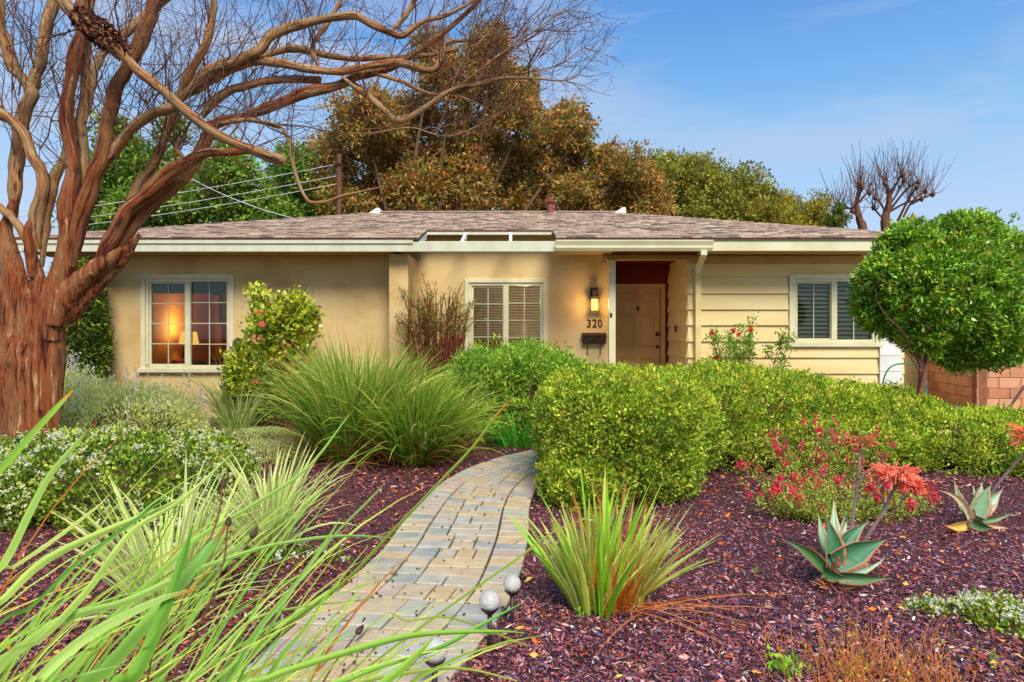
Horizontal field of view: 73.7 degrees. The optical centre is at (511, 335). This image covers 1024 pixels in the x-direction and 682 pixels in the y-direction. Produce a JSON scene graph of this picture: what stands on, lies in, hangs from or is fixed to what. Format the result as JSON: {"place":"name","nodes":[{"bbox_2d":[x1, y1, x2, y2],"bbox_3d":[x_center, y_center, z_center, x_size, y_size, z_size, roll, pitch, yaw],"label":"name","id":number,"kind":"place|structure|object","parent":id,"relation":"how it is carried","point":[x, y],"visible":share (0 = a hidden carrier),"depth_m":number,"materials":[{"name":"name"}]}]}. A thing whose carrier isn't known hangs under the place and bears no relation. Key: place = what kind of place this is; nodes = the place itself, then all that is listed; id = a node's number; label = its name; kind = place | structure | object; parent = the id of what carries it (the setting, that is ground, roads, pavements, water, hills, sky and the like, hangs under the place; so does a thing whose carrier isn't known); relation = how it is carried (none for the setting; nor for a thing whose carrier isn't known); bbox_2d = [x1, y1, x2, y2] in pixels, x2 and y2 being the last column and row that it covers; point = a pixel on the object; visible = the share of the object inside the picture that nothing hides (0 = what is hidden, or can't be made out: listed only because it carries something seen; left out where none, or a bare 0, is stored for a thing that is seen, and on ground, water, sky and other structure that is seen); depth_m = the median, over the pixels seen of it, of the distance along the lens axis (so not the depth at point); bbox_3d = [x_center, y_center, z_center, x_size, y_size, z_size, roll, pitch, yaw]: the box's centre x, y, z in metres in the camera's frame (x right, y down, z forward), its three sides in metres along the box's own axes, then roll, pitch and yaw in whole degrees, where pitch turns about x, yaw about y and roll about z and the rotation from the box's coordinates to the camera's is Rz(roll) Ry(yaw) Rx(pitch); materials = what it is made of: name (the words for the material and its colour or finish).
{"place":"outdoors","nodes":[
{"label":"outdoors","id":0,"kind":"place"},
{"bbox_2d":[239,450,539,681],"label":"path","id":1,"kind":"structure","parent":0,"point":[491,524],"depth_m":4.13,"materials":[{"name":"stone"}]},
{"bbox_2d":[251,468,533,679],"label":"leaf litter","id":2,"kind":"object","parent":1,"relation":"on","point":[354,662],"visible":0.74,"depth_m":3.70,"materials":[{"name":"brown plant"}]},
{"bbox_2d":[270,533,524,681],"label":"joint weeds","id":3,"kind":"object","parent":1,"relation":"on","point":[357,655],"visible":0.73,"depth_m":3.67,"materials":[{"name":"green plant"}]},
{"bbox_2d":[0,0,1023,278],"label":"sky","id":4,"kind":"structure","parent":0,"point":[790,86],"materials":[{"name":"blue"}]},
{"bbox_2d":[927,280,1023,408],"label":"block wall","id":5,"kind":"structure","parent":0,"point":[984,387],"depth_m":13.00,"materials":[{"name":"brown brick"}]},
{"bbox_2d":[932,399,1019,411],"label":"driveway","id":6,"kind":"structure","parent":0,"point":[956,405],"depth_m":13.69,"materials":[{"name":"concrete"}]},
{"bbox_2d":[904,350,925,394],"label":"side gate","id":7,"kind":"structure","parent":6,"relation":"on","point":[911,374],"depth_m":15.32,"materials":[{"name":"paint"}]},
{"bbox_2d":[1009,385,1023,407],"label":"yard pole","id":8,"kind":"object","parent":6,"relation":"on","point":[1017,395],"visible":0.6,"depth_m":12.50,"materials":[{"name":"metal"}]},
{"label":"ground","id":9,"kind":"structure","parent":0,"visible":0},
{"bbox_2d":[51,105,323,230],"bbox_3d":[-11.600,-3.504,24.425,9.682,10.092,4.768,0,0,0],"label":"broadleaf tree","id":10,"kind":"object","parent":9,"relation":"on","point":[290,204],"visible":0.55,"depth_m":23.52,"materials":[{"name":"green plant"}]},
{"bbox_2d":[332,154,341,213],"bbox_3d":[-5.858,-2.315,22.982,0.320,7.590,0.245,0,0,0],"label":"utility pole","id":11,"kind":"object","parent":9,"relation":"on","point":[339,188],"visible":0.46,"depth_m":22.92,"materials":[{"name":"brown wood"}]},
{"bbox_2d":[0,165,331,218],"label":"overhead wire","id":12,"kind":"object","parent":11,"relation":"attached to","point":[209,187],"visible":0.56,"depth_m":21.89,"materials":[{"name":"grey"}]},
{"bbox_2d":[13,184,335,233],"bbox_3d":[-15.269,-3.469,20.250,19.614,3.325,0.022,0,0,-16],"label":"overhead wire","id":13,"kind":"object","parent":11,"relation":"attached to","point":[211,206],"visible":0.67,"depth_m":21.95,"materials":[{"name":"grey"}]},
{"bbox_2d":[51,176,335,222],"bbox_3d":[-14.564,-3.654,20.250,18.266,3.495,0.022,0,0,-18],"label":"overhead wire","id":14,"kind":"object","parent":11,"relation":"attached to","point":[221,197],"visible":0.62,"depth_m":21.98,"materials":[{"name":"grey"}]},
{"bbox_2d":[15,197,904,416],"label":"house","id":15,"kind":"structure","parent":9,"relation":"on","point":[672,289],"depth_m":12.20,"materials":[{"name":"paint"}]},
{"bbox_2d":[171,345,184,363],"bbox_3d":[-7.482,0.655,14.710,0.870,0.910,0.820,0,0,0],"label":"armchair","id":16,"kind":"object","parent":15,"relation":"on","point":[173,361],"visible":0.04,"depth_m":14.66,"materials":[{"name":"red fabric"}]},
{"bbox_2d":[138,274,233,372],"bbox_3d":[-5.795,-0.219,12.212,1.721,1.757,0.175,0,0,0],"label":"window","id":17,"kind":"structure","parent":15,"relation":"in","point":[147,281],"depth_m":12.19,"materials":[{"name":"paint"}]},
{"bbox_2d":[167,360,220,364],"bbox_3d":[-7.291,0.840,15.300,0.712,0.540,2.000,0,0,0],"label":"side table","id":18,"kind":"object","parent":15,"relation":"on","point":[204,361],"visible":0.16,"depth_m":15.45,"materials":[{"name":"brown wood"}]},
{"bbox_2d":[179,332,198,361],"bbox_3d":[-6.912,0.243,14.600,0.400,0.654,0.400,0,0,0],"label":"table lamp","id":19,"kind":"object","parent":18,"relation":"on","point":[182,338],"visible":0.23,"depth_m":14.49,"materials":[{"name":"fabric"}]},
{"bbox_2d":[214,294,221,322],"bbox_3d":[-7.389,-0.646,16.565,0.659,0.750,0.050,0,0,0],"label":"wall picture","id":20,"kind":"object","parent":15,"relation":"attached to","point":[217,311],"depth_m":16.56,"materials":[{"name":"fabric"}]},
{"bbox_2d":[161,160,292,217],"bbox_3d":[-7.524,-3.879,17.901,5.059,2.057,0.022,0,0,26],"label":"overhead wire","id":21,"kind":"object","parent":15,"relation":"attached to","point":[240,201],"visible":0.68,"depth_m":17.63,"materials":[{"name":"grey"}]},
{"bbox_2d":[464,278,546,359],"bbox_3d":[-0.116,-0.292,12.927,1.622,1.572,0.203,0,0,0],"label":"window","id":22,"kind":"structure","parent":15,"relation":"in","point":[471,283],"depth_m":12.90,"materials":[{"name":"paint"}]},
{"bbox_2d":[582,333,606,354],"bbox_3d":[1.547,0.152,12.829,0.454,0.414,0.138,0,0,0],"label":"wall mailbox","id":23,"kind":"object","parent":15,"relation":"attached to","point":[593,338],"depth_m":12.78,"materials":[{"name":"metal"}]},
{"bbox_2d":[590,288,599,310],"bbox_3d":[1.544,-0.683,12.804,0.180,0.447,0.188,0,0,0],"label":"wall lantern","id":24,"kind":"object","parent":15,"relation":"attached to","point":[594,301],"depth_m":12.73,"materials":[{"name":"glass"}]},
{"bbox_2d":[616,287,659,368],"bbox_3d":[2.524,0.047,13.717,0.897,2.050,0.127,0,0,0],"label":"door","id":25,"kind":"structure","parent":15,"relation":"in","point":[637,308],"depth_m":13.73,"materials":[{"name":"paint"}]},
{"bbox_2d":[787,274,882,346],"bbox_3d":[5.757,-0.448,12.231,1.683,1.299,0.213,0,0,0],"label":"window","id":26,"kind":"structure","parent":15,"relation":"in","point":[793,279],"depth_m":12.19,"materials":[{"name":"paint"}]},
{"bbox_2d":[290,17,683,215],"bbox_3d":[-1.242,-5.086,26.153,15.413,13.248,6.314,0,0,0],"label":"oak tree","id":27,"kind":"object","parent":9,"relation":"on","point":[571,183],"visible":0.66,"depth_m":25.13,"materials":[{"name":"brown plant"}]},
{"bbox_2d":[0,417,1023,681],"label":"mulch bed","id":28,"kind":"object","parent":9,"relation":"on","point":[764,515],"visible":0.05,"depth_m":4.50,"materials":[{"name":"brown wood"}]},
{"bbox_2d":[45,255,117,403],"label":"conifer shrub","id":29,"kind":"object","parent":28,"relation":"on","point":[88,335],"visible":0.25,"depth_m":11.42,"materials":[{"name":"green plant"}]},
{"bbox_2d":[0,421,264,539],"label":"lantana","id":30,"kind":"object","parent":28,"relation":"on","point":[128,460],"visible":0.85,"depth_m":5.48,"materials":[{"name":"green plant"}]},
{"bbox_2d":[98,372,167,408],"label":"grass tuft","id":31,"kind":"object","parent":28,"relation":"on","point":[142,385],"visible":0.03,"depth_m":10.84,"materials":[{"name":"green plant"}]},
{"bbox_2d":[60,350,218,438],"bbox_3d":[-5.312,0.841,8.507,3.291,1.572,1.927,0,0,11],"label":"sage bush","id":32,"kind":"object","parent":28,"relation":"on","point":[94,394],"visible":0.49,"depth_m":8.20,"materials":[{"name":"green plant"}]},
{"bbox_2d":[5,456,316,623],"bbox_3d":[-1.735,1.031,3.591,1.435,0.847,1.289,0,0,-16],"label":"variegated flax","id":33,"kind":"object","parent":28,"relation":"on","point":[139,544],"visible":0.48,"depth_m":3.56,"materials":[{"name":"green plant"}]},
{"bbox_2d":[137,380,214,429],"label":"grass tuft","id":34,"kind":"object","parent":28,"relation":"on","point":[179,398],"visible":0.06,"depth_m":8.95,"materials":[{"name":"green plant"}]},
{"bbox_2d":[169,360,277,426],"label":"grass tuft","id":35,"kind":"object","parent":28,"relation":"on","point":[222,401],"visible":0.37,"depth_m":10.49,"materials":[{"name":"green plant"}]},
{"bbox_2d":[0,390,469,681],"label":"strap leaf plant","id":36,"kind":"object","parent":28,"relation":"on","point":[153,621],"visible":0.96,"depth_m":1.60,"materials":[{"name":"green plant"}]},
{"bbox_2d":[121,505,353,585],"bbox_3d":[-1.942,1.417,4.694,1.320,0.356,1.644,0,0,-30],"label":"lantana","id":37,"kind":"object","parent":28,"relation":"on","point":[278,553],"visible":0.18,"depth_m":4.37,"materials":[{"name":"green plant"}]},
{"bbox_2d":[195,381,283,432],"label":"grass tuft","id":38,"kind":"object","parent":28,"relation":"on","point":[241,417],"visible":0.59,"depth_m":9.12,"materials":[{"name":"green plant"}]},
{"bbox_2d":[148,432,356,557],"bbox_3d":[-1.606,1.044,4.547,1.306,0.822,1.395,0,0,0],"label":"variegated flax","id":39,"kind":"object","parent":28,"relation":"on","point":[284,494],"visible":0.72,"depth_m":4.44,"materials":[{"name":"green plant"}]},
{"bbox_2d":[215,425,315,466],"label":"ground cover","id":40,"kind":"object","parent":28,"relation":"on","point":[245,435],"visible":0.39,"depth_m":8.48,"materials":[{"name":"green plant"}]},
{"bbox_2d":[216,280,326,426],"bbox_3d":[-3.826,0.317,11.039,1.751,2.432,1.454,0,0,0],"label":"flowering shrub","id":41,"kind":"object","parent":28,"relation":"on","point":[293,315],"visible":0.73,"depth_m":10.73,"materials":[{"name":"green plant"}]},
{"bbox_2d":[18,401,591,681],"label":"strap leaf plant","id":42,"kind":"object","parent":28,"relation":"on","point":[271,675],"visible":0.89,"depth_m":1.65,"materials":[{"name":"green plant"}]},
{"bbox_2d":[0,0,629,443],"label":"bare tree","id":43,"kind":"object","parent":28,"relation":"on","point":[40,312],"visible":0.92,"depth_m":6.81,"materials":[{"name":"brown plant"}]},
{"bbox_2d":[320,564,336,570],"bbox_3d":[-1.126,1.418,4.199,0.174,0.015,0.030,0,0,34],"label":"bark strip","id":44,"kind":"object","parent":28,"relation":"on","point":[332,567],"visible":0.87,"depth_m":4.19,"materials":[{"name":"orange wood"}]},
{"bbox_2d":[223,325,468,470],"bbox_3d":[-1.942,0.764,8.198,3.139,1.830,3.085,0,0,-22],"label":"grass clump","id":45,"kind":"object","parent":28,"relation":"on","point":[311,388],"visible":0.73,"depth_m":7.62,"materials":[{"name":"green plant"}]},
{"bbox_2d":[307,361,532,478],"bbox_3d":[-1.026,0.964,7.815,2.651,1.478,2.682,0,0,0],"label":"grass clump","id":46,"kind":"object","parent":28,"relation":"on","point":[443,434],"visible":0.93,"depth_m":7.49,"materials":[{"name":"green plant"}]},
{"bbox_2d":[423,636,446,681],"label":"solar light","id":47,"kind":"object","parent":28,"relation":"on","point":[436,660],"visible":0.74,"depth_m":2.69,"materials":[{"name":"white glass"}]},
{"bbox_2d":[391,272,487,396],"bbox_3d":[-1.272,0.190,11.684,1.734,2.574,1.514,0,0,0],"label":"twiggy shrub","id":48,"kind":"object","parent":28,"relation":"on","point":[431,323],"visible":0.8,"depth_m":11.58,"materials":[{"name":"brown plant"}]},
{"bbox_2d":[479,589,499,647],"bbox_3d":[-0.105,1.351,3.200,0.099,0.318,0.099,0,0,0],"label":"solar light","id":49,"kind":"object","parent":28,"relation":"on","point":[489,601],"visible":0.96,"depth_m":3.17,"materials":[{"name":"white glass"}]},
{"bbox_2d":[476,409,536,449],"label":"agapanthus","id":50,"kind":"object","parent":28,"relation":"on","point":[512,439],"visible":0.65,"depth_m":8.75,"materials":[{"name":"green plant"}]},
{"bbox_2d":[431,333,591,447],"bbox_3d":[0.062,0.780,9.871,2.512,1.651,2.289,0,0,0],"label":"fern leaf shrub","id":51,"kind":"object","parent":28,"relation":"on","point":[519,371],"visible":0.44,"depth_m":9.36,"materials":[{"name":"green plant"}]},
{"bbox_2d":[0,475,1023,681],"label":"fallen leaves","id":52,"kind":"object","parent":28,"relation":"on","point":[534,654],"visible":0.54,"depth_m":3.86,"materials":[{"name":"brown plant"}]},
{"bbox_2d":[503,574,520,627],"bbox_3d":[0.000,1.353,3.420,0.090,0.313,0.090,0,0,0],"label":"solar light","id":53,"kind":"object","parent":28,"relation":"on","point":[511,584],"visible":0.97,"depth_m":3.40,"materials":[{"name":"white glass"}]},
{"bbox_2d":[575,606,583,617],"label":"seedling","id":54,"kind":"object","parent":28,"relation":"on","point":[579,608],"visible":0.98,"depth_m":3.50,"materials":[{"name":"green plant"}]},
{"bbox_2d":[529,360,731,514],"bbox_3d":[1.234,0.892,6.884,2.143,1.313,2.858,0,0,0],"label":"clipped hedge","id":55,"kind":"object","parent":28,"relation":"on","point":[635,423],"visible":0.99,"depth_m":5.87,"materials":[{"name":"green plant"}]},
{"bbox_2d":[502,466,802,655],"bbox_3d":[0.679,1.067,3.482,1.499,0.776,1.483,0,0,0],"label":"variegated flax","id":56,"kind":"object","parent":28,"relation":"on","point":[596,579],"visible":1,"depth_m":3.54,"materials":[{"name":"green plant"}]},
{"bbox_2d":[703,309,796,368],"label":"rose bush","id":57,"kind":"object","parent":28,"relation":"on","point":[747,344],"visible":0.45,"depth_m":11.13,"materials":[{"name":"green plant"}]},
{"bbox_2d":[766,643,797,676],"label":"seedling","id":58,"kind":"object","parent":28,"relation":"on","point":[774,662],"visible":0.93,"depth_m":2.91,"materials":[{"name":"green plant"}]},
{"bbox_2d":[781,650,810,679],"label":"seedling","id":59,"kind":"object","parent":28,"relation":"on","point":[788,659],"visible":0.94,"depth_m":2.86,"materials":[{"name":"green plant"}]},
{"bbox_2d":[734,413,895,497],"bbox_3d":[2.725,1.097,6.204,1.430,0.768,0.636,0,0,0],"label":"salvia","id":60,"kind":"object","parent":28,"relation":"on","point":[818,458],"visible":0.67,"depth_m":6.17,"materials":[{"name":"red plant"}]},
{"bbox_2d":[652,357,1023,477],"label":"clipped hedge","id":61,"kind":"object","parent":28,"relation":"on","point":[930,432],"visible":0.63,"depth_m":7.50,"materials":[{"name":"green plant"}]},
{"bbox_2d":[736,462,941,524],"bbox_3d":[2.626,1.279,5.510,1.558,0.460,0.815,0,0,0],"label":"salvia","id":62,"kind":"object","parent":28,"relation":"on","point":[801,505],"visible":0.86,"depth_m":5.39,"materials":[{"name":"green plant"}]},
{"bbox_2d":[840,664,855,675],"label":"seedling","id":63,"kind":"object","parent":28,"relation":"on","point":[847,672],"visible":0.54,"depth_m":2.87,"materials":[{"name":"green plant"}]},
{"bbox_2d":[784,432,927,589],"bbox_3d":[2.042,1.040,3.977,0.837,0.875,0.511,0,0,-38],"label":"aloe","id":64,"kind":"object","parent":28,"relation":"on","point":[847,554],"visible":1,"depth_m":3.98,"materials":[{"name":"green plant"}]},
{"bbox_2d":[718,608,1020,681],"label":"dry plant","id":65,"kind":"object","parent":28,"relation":"on","point":[896,662],"visible":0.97,"depth_m":2.84,"materials":[{"name":"brown plant"}]},
{"bbox_2d":[864,471,939,514],"bbox_3d":[3.264,1.307,5.709,0.555,0.404,0.506,0,0,-22],"label":"salvia","id":66,"kind":"object","parent":28,"relation":"on","point":[907,497],"visible":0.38,"depth_m":5.66,"materials":[{"name":"green plant"}]},
{"bbox_2d":[882,363,927,394],"bbox_3d":[7.920,0.969,10.864,3.586,1.007,0.515,0,0,32],"label":"garden hose","id":67,"kind":"object","parent":28,"relation":"on","point":[887,370],"visible":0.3,"depth_m":11.69,"materials":[{"name":"green rubber"}]},
{"bbox_2d":[843,205,1023,413],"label":"topiary tree","id":68,"kind":"object","parent":28,"relation":"on","point":[976,257],"visible":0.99,"depth_m":8.29,"materials":[{"name":"green plant"}]},
{"bbox_2d":[897,585,1023,640],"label":"alyssum","id":69,"kind":"object","parent":28,"relation":"on","point":[989,612],"visible":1,"depth_m":3.47,"materials":[{"name":"white plant"}]},
{"bbox_2d":[939,422,1023,531],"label":"aloe","id":70,"kind":"object","parent":28,"relation":"on","point":[983,505],"visible":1,"depth_m":5.13,"materials":[{"name":"green plant"}]},
{"bbox_2d":[985,648,999,663],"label":"seedling","id":71,"kind":"object","parent":28,"relation":"on","point":[992,657],"visible":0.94,"depth_m":3.02,"materials":[{"name":"green plant"}]},
{"bbox_3d":[-4.680,1.260,11.500,0.360,0.380,0.360,0,0,0],"label":"glazed pot","id":72,"kind":"object","parent":28,"relation":"on","visible":0},
{"bbox_2d":[232,337,240,348],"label":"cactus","id":73,"kind":"object","parent":72,"relation":"in","point":[235,339],"visible":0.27,"depth_m":11.45,"materials":[{"name":"green plant"}]},
{"bbox_2d":[643,146,787,220],"bbox_3d":[8.379,-3.283,28.959,6.822,9.555,5.032,0,0,0],"label":"oak tree","id":74,"kind":"object","parent":9,"relation":"on","point":[707,194],"visible":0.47,"depth_m":27.59,"materials":[{"name":"green plant"}]},
{"bbox_2d":[745,186,837,226],"bbox_3d":[10.986,-2.275,27.022,3.641,7.573,4.184,0,0,17],"label":"shrubby tree","id":75,"kind":"object","parent":9,"relation":"on","point":[782,211],"visible":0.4,"depth_m":26.09,"materials":[{"name":"green plant"}]},
{"bbox_2d":[819,199,854,227],"bbox_3d":[11.418,-1.690,23.943,1.336,6.351,1.097,0,0,0],"label":"broadleaf tree","id":76,"kind":"object","parent":9,"relation":"on","point":[837,219],"visible":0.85,"depth_m":23.85,"materials":[{"name":"green plant"}]},
{"bbox_2d":[819,139,891,228],"bbox_3d":[13.449,-2.999,26.786,2.588,8.983,2.779,0,0,23],"label":"pollarded tree","id":77,"kind":"object","parent":9,"relation":"on","point":[854,208],"visible":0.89,"depth_m":26.81,"materials":[{"name":"red plant"}]},
{"bbox_2d":[835,138,955,230],"bbox_3d":[15.524,-3.333,28.099,4.357,9.650,2.523,0,0,0],"label":"pollarded tree","id":78,"kind":"object","parent":9,"relation":"on","point":[888,208],"visible":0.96,"depth_m":27.71,"materials":[{"name":"red plant"}]}
]}

